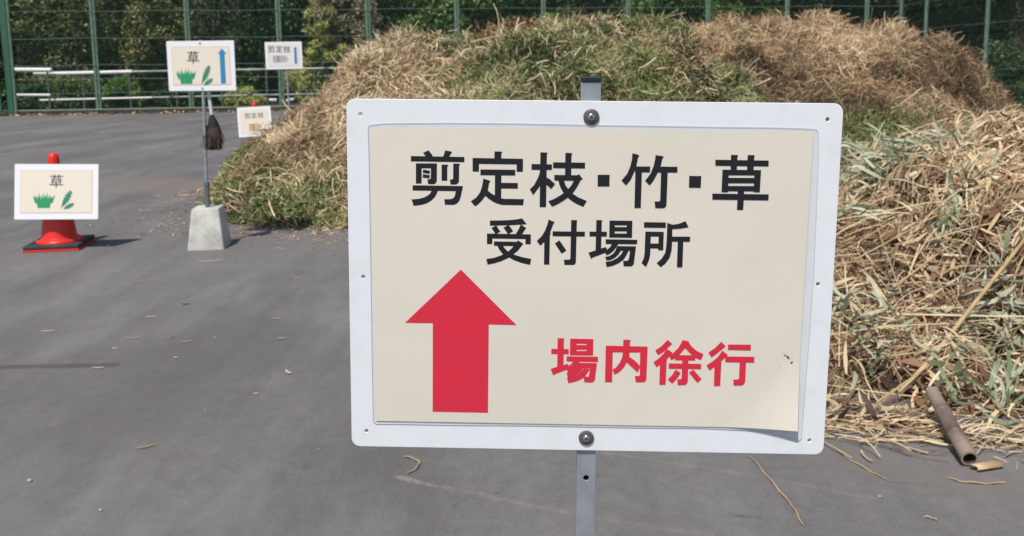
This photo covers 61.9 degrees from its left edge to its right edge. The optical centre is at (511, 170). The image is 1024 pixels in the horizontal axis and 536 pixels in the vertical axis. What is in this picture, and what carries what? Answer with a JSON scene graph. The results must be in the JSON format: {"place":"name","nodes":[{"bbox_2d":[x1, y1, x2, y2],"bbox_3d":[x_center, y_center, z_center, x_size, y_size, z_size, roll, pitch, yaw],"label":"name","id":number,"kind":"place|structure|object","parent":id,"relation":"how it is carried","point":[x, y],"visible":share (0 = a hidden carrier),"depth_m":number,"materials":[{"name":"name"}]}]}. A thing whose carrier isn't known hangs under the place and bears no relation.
{"place":"outdoors","nodes":[
{"label":"outdoors","id":0,"kind":"place"},
{"bbox_2d":[0,111,1023,535],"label":"asphalt","id":1,"kind":"structure","parent":0,"point":[230,453],"depth_m":2.96,"materials":[{"name":"grey asphalt"}]},
{"bbox_2d":[0,0,17,115],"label":"gate post","id":2,"kind":"object","parent":1,"relation":"on","point":[8,61],"visible":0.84,"depth_m":24.28,"materials":[{"name":"green metal"}]},
{"bbox_2d":[0,86,2,111],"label":"fence gate","id":3,"kind":"structure","parent":2,"relation":"attached to","point":[1,110],"depth_m":24.26,"materials":[{"name":"green metal"}]},
{"bbox_2d":[22,153,95,252],"bbox_3d":[-3.295,0.212,6.175,0.374,0.684,0.374,-2,7,-9],"label":"traffic cone","id":4,"kind":"object","parent":1,"relation":"on","point":[60,235],"visible":0.71,"depth_m":6.10,"materials":[{"name":"red plastic"}]},
{"bbox_2d":[14,164,98,219],"bbox_3d":[-3.224,0.146,6.060,0.577,0.401,0.102,-1,7,-5],"label":"grass board","id":5,"kind":"object","parent":4,"relation":"attached to","point":[55,191],"depth_m":6.04,"materials":[{"name":"white plastic"}]},
{"bbox_2d":[10,109,287,115],"bbox_3d":[-1.066,-1.900,25.573,26.758,0.221,0.565,-1,7,-5],"label":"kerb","id":6,"kind":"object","parent":1,"relation":"on","point":[94,113],"visible":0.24,"depth_m":24.72,"materials":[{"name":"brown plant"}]},
{"bbox_2d":[166,40,235,250],"bbox_3d":[-2.171,-0.184,6.062,0.478,1.471,0.252,-1,7,-6],"label":"arrow sign","id":7,"kind":"object","parent":1,"relation":"on","point":[202,66],"visible":1,"depth_m":5.99,"materials":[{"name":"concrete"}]},
{"bbox_2d":[201,91,225,149],"bbox_3d":[-2.138,-0.480,6.055,0.170,0.674,0.144,-1,7,0],"label":"broom","id":8,"kind":"object","parent":7,"relation":"hanging from","point":[214,136],"visible":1,"depth_m":6.05,"materials":[{"name":"brown"}]},
{"bbox_2d":[246,102,257,145],"bbox_3d":[-4.038,-0.707,13.426,0.407,0.743,0.407,-3,8,-20],"label":"traffic cone","id":9,"kind":"object","parent":1,"relation":"on","point":[254,104],"visible":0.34,"depth_m":13.35,"materials":[{"name":"red plastic"}]},
{"bbox_2d":[237,106,270,136],"bbox_3d":[-4.007,-0.766,13.301,0.525,0.478,0.095,-2,7,-8],"label":"branch board","id":10,"kind":"object","parent":9,"relation":"attached to","point":[251,120],"visible":0.87,"depth_m":13.27,"materials":[{"name":"white plastic"}]},
{"bbox_2d":[265,42,302,115],"bbox_3d":[-3.066,-0.930,11.569,0.492,1.620,0.250,-1,7,0],"label":"arrow sign","id":11,"kind":"object","parent":1,"relation":"on","point":[284,55],"visible":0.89,"depth_m":11.49,"materials":[{"name":"metal"}]},
{"bbox_2d":[403,456,420,472],"bbox_3d":[-0.318,0.939,2.738,0.050,0.011,0.124,-2,7,-13],"label":"straw scrap","id":12,"kind":"object","parent":1,"relation":"on","point":[417,465],"visible":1,"depth_m":2.74,"materials":[{"name":"brown plant"}]},
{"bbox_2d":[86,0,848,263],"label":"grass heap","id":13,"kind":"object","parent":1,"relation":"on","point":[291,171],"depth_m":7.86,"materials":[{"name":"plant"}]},
{"bbox_2d":[346,76,842,535],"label":"direction sign","id":14,"kind":"object","parent":1,"relation":"on","point":[588,275],"visible":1,"depth_m":0.85,"materials":[{"name":"white metal"}]},
{"bbox_2d":[750,456,802,524],"bbox_3d":[0.792,0.949,2.555,0.015,0.009,0.423,-1,7,-4],"label":"fallen straw","id":15,"kind":"object","parent":1,"relation":"on","point":[777,488],"visible":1,"depth_m":2.54,"materials":[{"name":"beige plant"}]},
{"bbox_2d":[672,3,1021,144],"bbox_3d":[5.494,-1.776,16.069,9.498,2.644,8.801,-1,7,0],"label":"dry grass heap","id":16,"kind":"object","parent":1,"relation":"on","point":[892,75],"visible":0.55,"depth_m":14.01,"materials":[{"name":"plant"}]},
{"bbox_2d":[833,447,886,479],"bbox_3d":[1.093,0.926,2.710,0.016,0.008,0.249,-3,7,-18],"label":"fallen straw","id":17,"kind":"object","parent":1,"relation":"on","point":[860,464],"visible":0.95,"depth_m":2.69,"materials":[{"name":"beige plant"}]},
{"bbox_2d":[816,104,1023,469],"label":"bamboo heap","id":18,"kind":"object","parent":1,"relation":"on","point":[976,181],"visible":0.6,"depth_m":3.85,"materials":[{"name":"plant"}]},
{"bbox_2d":[875,222,907,312],"bbox_3d":[1.738,0.426,3.921,0.006,0.216,0.912,1,7,15],"label":"bamboo cane","id":19,"kind":"object","parent":18,"relation":"on","point":[891,267],"visible":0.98,"depth_m":3.88,"materials":[{"name":"beige plant"}]},
{"bbox_2d":[849,350,934,361],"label":"bamboo cane","id":20,"kind":"object","parent":18,"relation":"on","point":[891,355],"visible":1,"depth_m":3.30,"materials":[{"name":"beige plant"}]},
{"bbox_2d":[886,208,907,292],"bbox_3d":[1.861,0.370,4.117,0.006,0.314,0.592,4,8,32],"label":"bamboo cane","id":21,"kind":"object","parent":18,"relation":"on","point":[896,250],"visible":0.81,"depth_m":4.09,"materials":[{"name":"beige plant"}]},
{"bbox_2d":[858,163,945,179],"bbox_3d":[2.059,0.015,4.598,0.009,0.172,0.617,-4,8,-25],"label":"bamboo cane","id":22,"kind":"object","parent":18,"relation":"on","point":[907,170],"visible":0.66,"depth_m":4.46,"materials":[{"name":"beige plant"}]},
{"bbox_2d":[876,364,929,402],"bbox_3d":[1.460,0.781,3.160,0.309,0.109,0.006,-4,8,-26],"label":"bamboo cane","id":23,"kind":"object","parent":18,"relation":"on","point":[890,392],"visible":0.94,"depth_m":3.15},
{"bbox_2d":[854,206,953,259],"bbox_3d":[1.887,0.295,4.090,0.534,0.249,0.008,-2,7,-11],"label":"bamboo cane","id":24,"kind":"object","parent":18,"relation":"on","point":[899,235],"visible":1,"depth_m":4.08,"materials":[{"name":"beige plant"}]},
{"bbox_2d":[898,356,933,393],"bbox_3d":[1.519,0.769,3.208,0.174,0.125,0.019,-4,8,-25],"label":"bamboo cane","id":25,"kind":"object","parent":18,"relation":"on","point":[909,382],"visible":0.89,"depth_m":3.19,"materials":[{"name":"beige plant"}]},
{"bbox_2d":[892,243,951,287],"bbox_3d":[2.131,0.305,4.032,0.860,0.417,0.009,-4,8,-22],"label":"bamboo cane","id":26,"kind":"object","parent":18,"relation":"on","point":[914,271],"visible":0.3,"depth_m":3.94,"materials":[{"name":"beige plant"}]},
{"bbox_2d":[855,273,1023,300],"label":"bamboo cane","id":27,"kind":"object","parent":18,"relation":"on","point":[941,286],"visible":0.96,"depth_m":3.59,"materials":[{"name":"beige plant"}]},
{"bbox_2d":[950,341,993,396],"bbox_3d":[1.785,0.764,3.301,0.021,0.079,0.543,6,9,42],"label":"bamboo cane","id":28,"kind":"object","parent":18,"relation":"on","point":[955,394],"visible":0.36,"depth_m":3.19,"materials":[{"name":"green plant"}]},
{"bbox_2d":[934,238,1023,353],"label":"bamboo cane","id":29,"kind":"object","parent":18,"relation":"on","point":[963,317],"visible":1,"depth_m":3.44,"materials":[{"name":"beige plant"}]},
{"bbox_2d":[1006,307,1023,322],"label":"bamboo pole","id":30,"kind":"object","parent":18,"relation":"on","point":[1021,311],"visible":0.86,"depth_m":3.45,"materials":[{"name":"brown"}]},
{"bbox_2d":[925,387,977,464],"bbox_3d":[1.455,0.841,2.835,0.054,0.128,0.358,0,7,8],"label":"bamboo pole","id":31,"kind":"object","parent":1,"relation":"on","point":[962,445],"visible":1,"depth_m":2.79,"materials":[{"name":"brown wood"}]},
{"bbox_2d":[946,477,1005,484],"bbox_3d":[1.403,0.939,2.577,0.162,0.009,0.024,1,7,14],"label":"fallen straw","id":32,"kind":"object","parent":1,"relation":"on","point":[975,481],"visible":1,"depth_m":2.57,"materials":[{"name":"beige plant"}]},
{"bbox_2d":[970,460,1003,470],"bbox_3d":[1.480,0.917,2.660,0.107,0.012,0.031,-2,7,-14],"label":"bamboo chip","id":33,"kind":"object","parent":1,"relation":"on","point":[990,464],"visible":1,"depth_m":2.65,"materials":[{"name":"beige wood"}]},
{"bbox_2d":[0,0,1023,103],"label":"hillside","id":34,"kind":"structure","parent":0,"point":[201,32],"depth_m":41.45,"materials":[{"name":"green plant"}]},
{"bbox_2d":[0,94,1023,115],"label":"ground","id":35,"kind":"structure","parent":0,"point":[151,106],"depth_m":29.50,"materials":[{"name":"green soil"}]},
{"bbox_2d":[15,68,52,109],"bbox_3d":[-15.267,-2.579,27.065,1.434,1.393,0.148,-1,7,0],"label":"guard rail","id":36,"kind":"object","parent":35,"relation":"on","point":[34,70],"visible":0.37,"depth_m":27.01,"materials":[{"name":"white metal"}]},
{"bbox_2d":[6,79,63,109],"bbox_3d":[-15.921,-2.477,28.565,1.592,1.244,2.012,-1,7,0],"label":"bush","id":37,"kind":"object","parent":35,"relation":"on","point":[30,99],"visible":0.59,"depth_m":28.08,"materials":[{"name":"green plant"}]},
{"bbox_2d":[0,0,92,108],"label":"tree","id":38,"kind":"object","parent":35,"relation":"on","point":[17,77],"visible":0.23,"depth_m":29.31,"materials":[{"name":"green plant"}]},
{"bbox_2d":[0,0,132,107],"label":"tree","id":39,"kind":"object","parent":35,"relation":"on","point":[65,42],"visible":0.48,"depth_m":28.93,"materials":[{"name":"green plant"}]},
{"bbox_2d":[49,67,108,108],"bbox_3d":[-14.469,-2.683,28.602,2.283,1.612,2.073,-1,7,0],"label":"bush","id":40,"kind":"object","parent":35,"relation":"on","point":[66,82],"visible":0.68,"depth_m":28.05,"materials":[{"name":"green plant"}]},
{"bbox_2d":[92,74,146,108],"bbox_3d":[-13.023,-2.579,28.615,1.435,1.312,1.767,4,8,31],"label":"bush","id":41,"kind":"object","parent":35,"relation":"on","point":[116,89],"visible":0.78,"depth_m":28.30,"materials":[{"name":"green plant"}]},
{"bbox_2d":[50,0,210,105],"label":"tree","id":42,"kind":"object","parent":35,"relation":"on","point":[137,77],"visible":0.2,"depth_m":29.75,"materials":[{"name":"green plant"}]},
{"bbox_2d":[5,107,296,115],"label":"kerb","id":43,"kind":"structure","parent":35,"relation":"on","point":[125,111],"depth_m":24.83,"materials":[{"name":"concrete"}]},
{"bbox_2d":[116,0,202,106],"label":"tree","id":44,"kind":"object","parent":35,"relation":"on","point":[160,24],"visible":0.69,"depth_m":28.57,"materials":[{"name":"green plant"}]},
{"bbox_2d":[150,79,216,107],"bbox_3d":[-10.812,-2.613,28.595,1.992,1.305,2.209,-1,7,0],"label":"bush","id":45,"kind":"object","parent":35,"relation":"on","point":[183,103],"visible":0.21,"depth_m":28.00,"materials":[{"name":"green plant"}]},
{"bbox_2d":[33,67,339,108],"bbox_3d":[-9.990,-2.615,27.270,10.478,1.280,0.130,-1,7,0],"label":"guard rail","id":46,"kind":"object","parent":35,"relation":"on","point":[124,72],"visible":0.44,"depth_m":27.23,"materials":[{"name":"white metal"}]},
{"bbox_2d":[165,0,305,104],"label":"tree","id":47,"kind":"object","parent":35,"relation":"on","point":[243,58],"visible":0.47,"depth_m":30.83,"materials":[{"name":"green plant"}]},
{"bbox_2d":[219,85,266,106],"bbox_3d":[-8.900,-2.410,28.309,1.445,0.908,1.590,2,8,22],"label":"bush","id":48,"kind":"object","parent":35,"relation":"on","point":[237,99],"visible":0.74,"depth_m":28.03,"materials":[{"name":"green plant"}]},
{"bbox_2d":[269,98,293,101],"bbox_3d":[-6.834,-1.967,25.340,0.736,0.390,0.099,-1,7,0],"label":"guard rail","id":49,"kind":"object","parent":35,"relation":"on","point":[272,100],"visible":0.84,"depth_m":25.29,"materials":[{"name":"white metal"}]},
{"bbox_2d":[224,0,350,101],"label":"tree","id":50,"kind":"object","parent":35,"relation":"on","point":[294,28],"visible":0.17,"depth_m":31.48,"materials":[{"name":"green plant"}]},
{"bbox_2d":[284,56,327,102],"bbox_3d":[-6.798,-2.912,28.131,1.700,1.885,1.662,-1,7,0],"label":"bush","id":51,"kind":"object","parent":35,"relation":"on","point":[298,84],"visible":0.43,"depth_m":27.85,"materials":[{"name":"green plant"}]},
{"bbox_2d":[301,54,343,100],"bbox_3d":[-6.051,-2.931,28.367,2.117,2.037,2.006,-1,7,0],"label":"bush","id":52,"kind":"object","parent":35,"relation":"on","point":[318,72],"visible":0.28,"depth_m":27.81,"materials":[{"name":"green plant"}]},
{"bbox_2d":[301,0,350,84],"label":"conifer","id":53,"kind":"object","parent":35,"relation":"on","point":[312,49],"visible":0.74,"depth_m":27.67,"materials":[{"name":"green plant"}]},
{"bbox_2d":[308,0,382,84],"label":"tree","id":54,"kind":"object","parent":35,"relation":"on","point":[349,36],"visible":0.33,"depth_m":28.09,"materials":[{"name":"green plant"}]},
{"bbox_2d":[342,0,451,39],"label":"tree","id":55,"kind":"object","parent":35,"relation":"on","point":[380,9],"visible":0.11,"depth_m":29.79,"materials":[{"name":"green plant"}]},
{"bbox_2d":[378,0,468,36],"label":"tree","id":56,"kind":"object","parent":35,"relation":"on","point":[411,19],"visible":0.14,"depth_m":28.84,"materials":[{"name":"green plant"}]},
{"bbox_2d":[9,0,903,113],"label":"fence","id":57,"kind":"object","parent":35,"relation":"on","point":[187,30],"visible":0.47,"depth_m":24.91,"materials":[{"name":"green metal"}]},
{"bbox_2d":[419,0,540,37],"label":"tree","id":58,"kind":"object","parent":35,"relation":"on","point":[490,11],"visible":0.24,"depth_m":29.10,"materials":[{"name":"green plant"}]},
{"bbox_2d":[0,0,1023,100],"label":"woods","id":59,"kind":"object","parent":35,"relation":"on","point":[688,16],"visible":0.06,"depth_m":35.12,"materials":[{"name":"green plant"}]},
{"bbox_2d":[484,0,612,29],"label":"tree","id":60,"kind":"object","parent":35,"relation":"on","point":[537,6],"visible":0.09,"depth_m":30.61,"materials":[{"name":"green plant"}]},
{"bbox_2d":[538,12,562,22],"bbox_3d":[1.409,-3.625,28.145,2.087,3.237,2.249,-1,7,0],"label":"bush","id":61,"kind":"object","parent":35,"relation":"on","point":[552,17],"visible":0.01,"depth_m":27.89,"materials":[{"name":"green plant"}]},
{"bbox_2d":[547,0,667,21],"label":"tree","id":62,"kind":"object","parent":35,"relation":"on","point":[639,2],"visible":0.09,"depth_m":29.18,"materials":[{"name":"green plant"}]},
{"bbox_2d":[608,0,723,24],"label":"tree","id":63,"kind":"object","parent":35,"relation":"on","point":[678,3],"visible":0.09,"depth_m":30.05,"materials":[{"name":"green plant"}]},
{"bbox_2d":[692,0,791,28],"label":"tree","id":64,"kind":"object","parent":35,"relation":"on","point":[740,9],"visible":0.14,"depth_m":28.66,"materials":[{"name":"green plant"}]},
{"bbox_2d":[723,0,883,25],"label":"tall tree","id":65,"kind":"object","parent":35,"relation":"on","point":[810,3],"visible":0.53,"depth_m":29.30,"materials":[{"name":"green plant"}]},
{"bbox_2d":[791,0,898,29],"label":"tall tree","id":66,"kind":"object","parent":35,"relation":"on","point":[855,21],"visible":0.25,"depth_m":30.85,"materials":[{"name":"green plant"}]},
{"bbox_2d":[825,0,980,28],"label":"tall tree","id":67,"kind":"object","parent":35,"relation":"on","point":[888,10],"visible":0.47,"depth_m":28.73,"materials":[{"name":"green plant"}]},
{"bbox_2d":[887,0,1009,52],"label":"tall tree","id":68,"kind":"object","parent":35,"relation":"on","point":[952,16],"visible":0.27,"depth_m":29.08,"materials":[{"name":"green plant"}]},
{"bbox_2d":[897,0,1006,67],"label":"tall tree","id":69,"kind":"object","parent":35,"relation":"on","point":[971,25],"visible":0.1,"depth_m":30.79,"materials":[{"name":"green plant"}]},
{"bbox_2d":[902,0,1023,106],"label":"fence","id":70,"kind":"object","parent":35,"relation":"on","point":[987,25],"visible":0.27,"depth_m":21.93,"materials":[{"name":"green paint"}]},
{"bbox_2d":[930,0,1023,100],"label":"tall tree","id":71,"kind":"object","parent":35,"relation":"on","point":[973,10],"visible":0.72,"depth_m":26.28,"materials":[{"name":"green plant"}]},
{"bbox_2d":[976,38,1023,104],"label":"bush","id":72,"kind":"object","parent":35,"relation":"on","point":[996,49],"visible":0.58,"depth_m":23.96,"materials":[{"name":"green plant"}]}
]}

